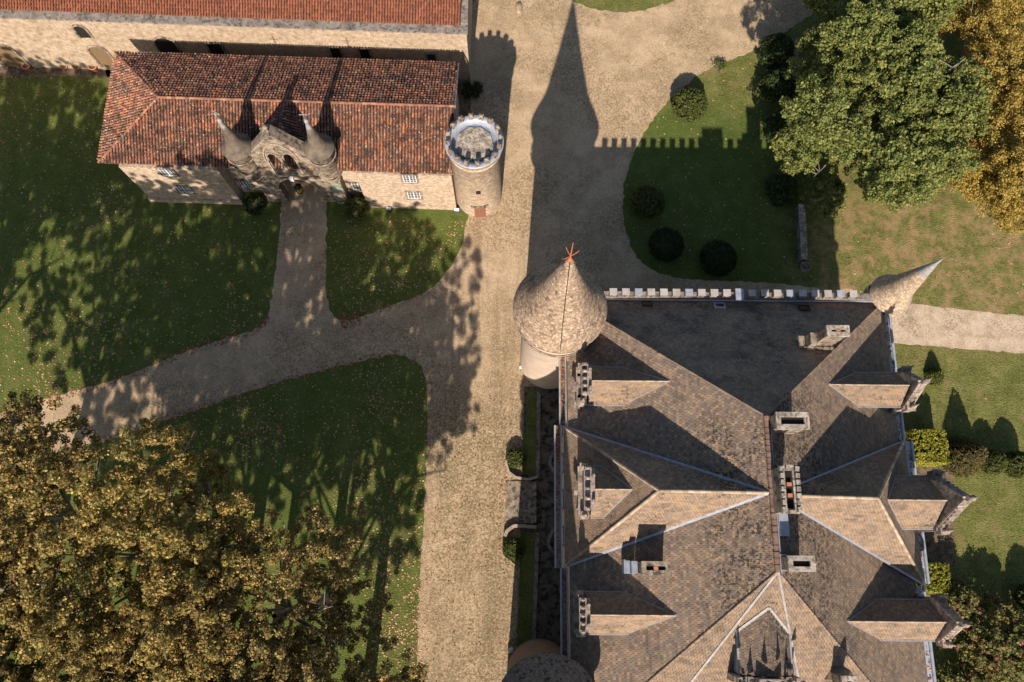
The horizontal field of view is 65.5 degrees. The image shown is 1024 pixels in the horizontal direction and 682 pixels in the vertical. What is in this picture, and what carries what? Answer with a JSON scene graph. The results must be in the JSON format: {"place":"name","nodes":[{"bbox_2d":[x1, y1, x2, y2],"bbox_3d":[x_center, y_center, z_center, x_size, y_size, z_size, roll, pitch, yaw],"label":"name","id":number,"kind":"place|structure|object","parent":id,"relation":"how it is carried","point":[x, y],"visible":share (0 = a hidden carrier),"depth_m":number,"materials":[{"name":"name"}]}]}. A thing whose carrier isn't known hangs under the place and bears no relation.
{"place":"outdoors","nodes":[
{"label":"outdoors","id":0,"kind":"place"},
{"bbox_2d":[106,70,471,178],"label":"barn court","id":1,"kind":"object","parent":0,"point":[464,107],"visible":0.06,"depth_m":84.35,"materials":[{"name":"stone"}]},
{"bbox_2d":[0,0,1023,681],"bbox_3d":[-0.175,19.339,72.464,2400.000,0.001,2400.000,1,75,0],"label":"lawn","id":2,"kind":"structure","parent":0,"point":[982,398],"depth_m":79.17,"materials":[{"name":"green plant"}]},
{"bbox_2d":[0,527,51,634],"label":"plane tree","id":3,"kind":"object","parent":2,"relation":"on","point":[42,584],"visible":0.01,"depth_m":69.42,"materials":[{"name":"brown plant"}]},
{"bbox_2d":[0,66,111,77],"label":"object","id":4,"kind":"object","parent":2,"relation":"on","point":[19,72],"visible":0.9,"depth_m":85.15,"materials":[{"name":"soil"}]},
{"bbox_2d":[21,63,31,70],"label":"plant pot","id":5,"kind":"object","parent":4,"relation":"on","point":[26,67],"visible":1,"depth_m":84.65,"materials":[{"name":"ceramic"}]},
{"bbox_2d":[59,64,67,68],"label":"plant pot","id":6,"kind":"object","parent":4,"relation":"on","point":[63,66],"visible":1,"depth_m":84.72,"materials":[{"name":"ceramic"}]},
{"bbox_2d":[72,64,79,69],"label":"plant pot","id":7,"kind":"object","parent":4,"relation":"on","point":[74,67],"visible":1,"depth_m":84.70,"materials":[{"name":"ceramic"}]},
{"bbox_2d":[88,65,97,71],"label":"plant pot","id":8,"kind":"object","parent":4,"relation":"on","point":[94,68],"visible":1,"depth_m":84.60,"materials":[{"name":"ceramic"}]},
{"bbox_2d":[0,389,152,679],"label":"plane tree","id":9,"kind":"object","parent":2,"relation":"on","point":[24,450],"visible":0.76,"depth_m":48.90,"materials":[{"name":"brown plant"}]},
{"bbox_2d":[0,559,157,681],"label":"plane tree","id":10,"kind":"object","parent":2,"relation":"on","point":[27,671],"visible":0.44,"depth_m":49.79,"materials":[{"name":"brown plant"}]},
{"bbox_2d":[0,415,287,681],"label":"plane tree","id":11,"kind":"object","parent":2,"relation":"on","point":[161,524],"visible":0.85,"depth_m":48.45,"materials":[{"name":"brown plant"}]},
{"bbox_2d":[102,584,310,681],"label":"plane tree","id":12,"kind":"object","parent":2,"relation":"on","point":[183,661],"visible":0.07,"depth_m":52.35,"materials":[{"name":"brown plant"}]},
{"bbox_2d":[0,0,472,82],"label":"barn","id":13,"kind":"structure","parent":2,"relation":"on","point":[83,34],"depth_m":77.80,"materials":[{"name":"stone"}]},
{"bbox_2d":[0,44,32,67],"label":"door","id":14,"kind":"structure","parent":13,"relation":"in","point":[8,58],"depth_m":83.70,"materials":[{"name":"brown wood"}]},
{"bbox_2d":[71,24,94,38],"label":"window","id":15,"kind":"structure","parent":13,"relation":"in","point":[81,31],"depth_m":78.90,"materials":[{"name":"stone"}]},
{"bbox_2d":[87,45,114,67],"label":"door","id":16,"kind":"structure","parent":13,"relation":"in","point":[103,58],"depth_m":82.69,"materials":[{"name":"brown wood"}]},
{"bbox_2d":[152,36,182,54],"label":"door","id":17,"kind":"structure","parent":13,"relation":"in","point":[163,44],"depth_m":80.57,"materials":[{"name":"stone"}]},
{"bbox_2d":[204,42,227,55],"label":"door","id":18,"kind":"structure","parent":13,"relation":"in","point":[214,48],"depth_m":80.69,"materials":[{"name":"stone"}]},
{"bbox_2d":[327,46,344,57],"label":"window","id":19,"kind":"structure","parent":13,"relation":"in","point":[334,51],"depth_m":80.46,"materials":[{"name":"stone"}]},
{"bbox_2d":[356,47,372,58],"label":"window","id":20,"kind":"structure","parent":13,"relation":"in","point":[362,52],"depth_m":80.43,"materials":[{"name":"stone"}]},
{"bbox_2d":[425,53,437,61],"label":"window","id":21,"kind":"structure","parent":13,"relation":"in","point":[429,56],"depth_m":80.70,"materials":[{"name":"stone"}]},
{"bbox_2d":[243,194,266,215],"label":"topiary ball","id":22,"kind":"object","parent":2,"relation":"on","point":[253,205],"visible":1,"depth_m":79.93,"materials":[{"name":"green plant"}]},
{"bbox_2d":[122,500,393,681],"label":"plane tree","id":23,"kind":"object","parent":2,"relation":"on","point":[313,601],"visible":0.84,"depth_m":50.77,"materials":[{"name":"brown plant"}]},
{"bbox_2d":[97,51,503,216],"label":"gatehouse","id":24,"kind":"object","parent":2,"relation":"on","point":[198,128],"visible":1,"depth_m":74.12,"materials":[{"name":"stone"}]},
{"bbox_2d":[154,167,179,176],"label":"window","id":25,"kind":"structure","parent":24,"relation":"in","point":[164,171],"depth_m":74.91,"materials":[{"name":"wood"}]},
{"bbox_2d":[172,185,195,193],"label":"window","id":26,"kind":"structure","parent":24,"relation":"in","point":[181,189],"depth_m":78.55,"materials":[{"name":"wood"}]},
{"bbox_2d":[225,167,236,169],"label":"window","id":27,"kind":"structure","parent":24,"relation":"in","point":[227,168],"depth_m":76.51,"materials":[{"name":"wood"}]},
{"bbox_2d":[234,179,254,187],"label":"window","id":28,"kind":"structure","parent":24,"relation":"in","point":[242,183],"depth_m":79.61,"materials":[{"name":"wood"}]},
{"bbox_2d":[294,183,303,193],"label":"lantern","id":29,"kind":"object","parent":24,"relation":"hanging from","point":[298,188],"visible":1,"depth_m":77.48,"materials":[{"name":"metal"}]},
{"bbox_2d":[348,182,361,190],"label":"window","id":30,"kind":"structure","parent":24,"relation":"in","point":[354,186],"depth_m":79.42,"materials":[{"name":"wood"}]},
{"bbox_2d":[399,174,418,183],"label":"window","id":31,"kind":"structure","parent":24,"relation":"in","point":[405,178],"depth_m":74.92,"materials":[{"name":"wood"}]},
{"bbox_2d":[404,191,422,199],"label":"window","id":32,"kind":"structure","parent":24,"relation":"in","point":[410,195],"depth_m":78.40,"materials":[{"name":"wood"}]},
{"bbox_2d":[0,33,619,681],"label":"dry leaves","id":33,"kind":"object","parent":2,"relation":"on","point":[288,377],"visible":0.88,"depth_m":76.78,"materials":[{"name":"brown plant"}]},
{"bbox_2d":[223,624,428,681],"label":"plane tree","id":34,"kind":"object","parent":2,"relation":"on","point":[419,673],"visible":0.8,"depth_m":50.19,"materials":[{"name":"brown plant"}]},
{"bbox_2d":[343,196,369,220],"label":"topiary ball","id":35,"kind":"object","parent":2,"relation":"on","point":[355,208],"visible":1,"depth_m":79.64,"materials":[{"name":"green plant"}]},
{"bbox_2d":[0,0,851,681],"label":"gravel drive","id":36,"kind":"structure","parent":2,"relation":"on","point":[620,78],"depth_m":79.14,"materials":[{"name":"beige gravel"}]},
{"bbox_2d":[461,80,482,99],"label":"ivy shrub","id":37,"kind":"object","parent":36,"relation":"on","point":[475,92],"visible":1,"depth_m":84.01,"materials":[{"name":"green plant"}]},
{"bbox_2d":[507,647,513,653],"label":"floodlight","id":38,"kind":"object","parent":36,"relation":"on","point":[510,649],"visible":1,"depth_m":69.93,"materials":[{"name":"metal"}]},
{"bbox_2d":[515,560,519,644],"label":"stone kerb","id":39,"kind":"structure","parent":36,"relation":"on","point":[517,602],"depth_m":71.28,"materials":[{"name":"grey stone"}]},
{"bbox_2d":[516,2,522,13],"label":"boulder","id":40,"kind":"object","parent":36,"relation":"on","point":[519,7],"visible":1,"depth_m":87.09,"materials":[{"name":"beige stone"}]},
{"bbox_2d":[503,524,536,536],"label":"stone kerb","id":41,"kind":"structure","parent":36,"relation":"on","point":[510,528],"depth_m":72.49,"materials":[{"name":"beige stone"}]},
{"bbox_2d":[505,481,535,522],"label":"bridge steps","id":42,"kind":"structure","parent":36,"relation":"on","point":[521,495],"depth_m":73.46,"materials":[{"name":"stone"}]},
{"bbox_2d":[505,446,537,480],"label":"stone kerb","id":43,"kind":"structure","parent":36,"relation":"on","point":[517,477],"depth_m":73.80,"materials":[{"name":"beige stone"}]},
{"bbox_2d":[0,63,1023,679],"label":"fallen leaves","id":44,"kind":"object","parent":2,"relation":"on","point":[304,379],"visible":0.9,"depth_m":76.60,"materials":[{"name":"brown plant"}]},
{"bbox_2d":[502,537,525,560],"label":"stair shrub","id":45,"kind":"object","parent":2,"relation":"on","point":[513,549],"visible":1,"depth_m":71.65,"materials":[{"name":"green plant"}]},
{"bbox_2d":[505,447,526,468],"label":"stair shrub","id":46,"kind":"object","parent":2,"relation":"on","point":[516,458],"visible":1,"depth_m":73.80,"materials":[{"name":"green plant"}]},
{"bbox_2d":[521,410,523,474],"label":"stone kerb","id":47,"kind":"structure","parent":2,"relation":"on","point":[522,436],"depth_m":75.22,"materials":[{"name":"grey stone"}]},
{"bbox_2d":[630,185,665,218],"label":"topiary ball","id":48,"kind":"object","parent":2,"relation":"on","point":[649,201],"visible":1,"depth_m":79.42,"materials":[{"name":"green plant"}]},
{"bbox_2d":[648,227,684,261],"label":"topiary ball","id":49,"kind":"object","parent":2,"relation":"on","point":[665,242],"visible":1,"depth_m":78.26,"materials":[{"name":"green plant"}]},
{"bbox_2d":[671,86,708,122],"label":"round shrub","id":50,"kind":"object","parent":2,"relation":"on","point":[691,104],"visible":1,"depth_m":82.04,"materials":[{"name":"green plant"}]},
{"bbox_2d":[699,240,737,276],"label":"topiary ball","id":51,"kind":"object","parent":2,"relation":"on","point":[718,258],"visible":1,"depth_m":77.92,"materials":[{"name":"green plant"}]},
{"bbox_2d":[712,58,727,73],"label":"plant","id":52,"kind":"object","parent":2,"relation":"on","point":[719,63],"visible":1,"depth_m":85.07,"materials":[{"name":"green plant"}]},
{"bbox_2d":[502,243,978,681],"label":"chateau","id":53,"kind":"structure","parent":2,"relation":"on","point":[745,494],"depth_m":56.05,"materials":[{"name":"tile"}]},
{"bbox_2d":[562,453,563,473],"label":"window","id":54,"kind":"structure","parent":53,"relation":"in","point":[562,453],"depth_m":65.12,"materials":[{"name":"glass"}]},
{"bbox_2d":[562,489,563,509],"bbox_3d":[4.157,13.070,65.505,0.100,2.660,1.600,1,75,0],"label":"window","id":55,"kind":"structure","parent":53,"relation":"in","point":[562,489],"depth_m":64.68,"materials":[{"name":"glass"}]},
{"bbox_2d":[562,525,563,545],"bbox_3d":[4.132,15.872,64.757,0.100,2.660,1.600,1,75,0],"label":"window","id":56,"kind":"structure","parent":53,"relation":"in","point":[563,525],"depth_m":63.65,"materials":[{"name":"glass"}]},
{"bbox_2d":[556,322,931,679],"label":"gutter leaves","id":57,"kind":"object","parent":53,"relation":"on","point":[558,447],"visible":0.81,"depth_m":61.59,"materials":[{"name":"brown plant"}]},
{"bbox_2d":[756,32,795,69],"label":"ivy shrub","id":58,"kind":"object","parent":2,"relation":"on","point":[782,52],"visible":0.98,"depth_m":83.40,"materials":[{"name":"green plant"}]},
{"bbox_2d":[761,112,793,142],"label":"ivy shrub","id":59,"kind":"object","parent":2,"relation":"on","point":[773,123],"visible":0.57,"depth_m":81.51,"materials":[{"name":"green plant"}]},
{"bbox_2d":[758,67,797,103],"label":"ivy shrub","id":60,"kind":"object","parent":2,"relation":"on","point":[778,87],"visible":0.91,"depth_m":82.29,"materials":[{"name":"green plant"}]},
{"bbox_2d":[763,173,799,207],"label":"laurel shrub","id":61,"kind":"object","parent":2,"relation":"on","point":[776,183],"visible":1,"depth_m":80.02,"materials":[{"name":"green plant"}]},
{"bbox_2d":[789,38,798,114],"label":"garden wall","id":62,"kind":"structure","parent":2,"relation":"on","point":[796,52],"depth_m":84.41,"materials":[{"name":"stone"}]},
{"bbox_2d":[795,204,807,262],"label":"garden wall","id":63,"kind":"structure","parent":2,"relation":"on","point":[801,234],"depth_m":79.65,"materials":[{"name":"stone"}]},
{"bbox_2d":[800,261,810,271],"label":"stone urn","id":64,"kind":"object","parent":2,"relation":"on","point":[805,265],"visible":1,"depth_m":78.88,"materials":[{"name":"stone"}]},
{"bbox_2d":[799,172,848,220],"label":"laurel shrub","id":65,"kind":"object","parent":2,"relation":"on","point":[811,184],"visible":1,"depth_m":79.23,"materials":[{"name":"green plant"}]},
{"bbox_2d":[769,0,995,214],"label":"lime tree","id":66,"kind":"object","parent":2,"relation":"on","point":[834,99],"visible":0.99,"depth_m":70.67,"materials":[{"name":"green plant"}]},
{"bbox_2d":[802,0,970,39],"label":"lime tree","id":67,"kind":"object","parent":2,"relation":"on","point":[947,11],"visible":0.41,"depth_m":76.02,"materials":[{"name":"green plant"}]},
{"bbox_2d":[900,428,950,466],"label":"hedge cube","id":68,"kind":"object","parent":2,"relation":"on","point":[931,447],"visible":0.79,"depth_m":72.51,"materials":[{"name":"yellow plant"}]},
{"bbox_2d":[915,562,951,593],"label":"hedge cube","id":69,"kind":"object","parent":2,"relation":"on","point":[939,576],"visible":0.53,"depth_m":69.72,"materials":[{"name":"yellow plant"}]},
{"bbox_2d":[924,367,944,385],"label":"topiary cone","id":70,"kind":"object","parent":2,"relation":"on","point":[937,375],"visible":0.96,"depth_m":75.96,"materials":[{"name":"green plant"}]},
{"bbox_2d":[936,575,980,619],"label":"flowering shrub","id":71,"kind":"object","parent":2,"relation":"on","point":[964,602],"visible":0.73,"depth_m":68.72,"materials":[{"name":"green plant"}]},
{"bbox_2d":[932,660,986,681],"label":"flowering shrub","id":72,"kind":"object","parent":2,"relation":"on","point":[958,673],"visible":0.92,"depth_m":67.88,"materials":[{"name":"green plant"}]},
{"bbox_2d":[944,435,988,477],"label":"round shrub","id":73,"kind":"object","parent":2,"relation":"on","point":[967,457],"visible":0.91,"depth_m":72.97,"materials":[{"name":"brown plant"}]},
{"bbox_2d":[917,0,1023,68],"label":"plane tree","id":74,"kind":"object","parent":2,"relation":"on","point":[989,20],"visible":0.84,"depth_m":75.71,"materials":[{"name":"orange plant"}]},
{"bbox_2d":[936,39,1023,236],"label":"plane tree","id":75,"kind":"object","parent":2,"relation":"on","point":[997,180],"visible":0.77,"depth_m":71.98,"materials":[{"name":"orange plant"}]},
{"bbox_2d":[951,592,1023,681],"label":"flowering shrub","id":76,"kind":"object","parent":2,"relation":"on","point":[1007,610],"visible":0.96,"depth_m":67.78,"materials":[{"name":"green plant"}]},
{"bbox_2d":[981,449,1007,474],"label":"topiary egg","id":77,"kind":"object","parent":2,"relation":"on","point":[996,462],"visible":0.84,"depth_m":72.59,"materials":[{"name":"green plant"}]},
{"bbox_2d":[1003,450,1023,478],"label":"topiary egg","id":78,"kind":"object","parent":2,"relation":"on","point":[1015,467],"visible":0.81,"depth_m":72.53,"materials":[{"name":"green plant"}]},
{"bbox_2d":[1013,583,1023,608],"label":"topiary egg","id":79,"kind":"object","parent":2,"relation":"on","point":[1018,597],"visible":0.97,"depth_m":70.23,"materials":[{"name":"green plant"}]},
{"bbox_2d":[517,532,535,645],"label":"grass strip","id":80,"kind":"object","parent":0,"point":[525,619],"depth_m":71.62,"materials":[{"name":"green plant"}]},
{"bbox_2d":[523,390,537,474],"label":"grass strip","id":81,"kind":"object","parent":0,"point":[529,467],"depth_m":75.28,"materials":[{"name":"green plant"}]},
{"bbox_2d":[523,387,559,645],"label":"terrace","id":82,"kind":"structure","parent":0,"point":[548,613],"depth_m":73.14,"materials":[{"name":"grey stone"}]},
{"bbox_2d":[532,532,539,639],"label":"stone kerb","id":83,"kind":"structure","parent":82,"relation":"on","point":[535,589],"depth_m":71.45,"materials":[{"name":"grey stone"}]},
{"bbox_2d":[536,392,540,476],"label":"stone kerb","id":84,"kind":"structure","parent":82,"relation":"on","point":[538,437],"depth_m":74.90,"materials":[{"name":"grey stone"}]},
{"bbox_2d":[547,450,554,554],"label":"stone kerb","id":85,"kind":"structure","parent":82,"relation":"on","point":[552,530],"depth_m":72.73,"materials":[{"name":"grey stone"}]},
{"bbox_2d":[913,466,954,566],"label":"soil bed","id":86,"kind":"object","parent":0,"point":[939,548],"visible":0.21,"depth_m":72.77,"materials":[{"name":"brown soil"}]},
{"bbox_2d":[888,304,1023,352],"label":"gravel path","id":87,"kind":"structure","parent":0,"point":[922,325],"depth_m":78.04,"materials":[{"name":"beige gravel"}]}
]}

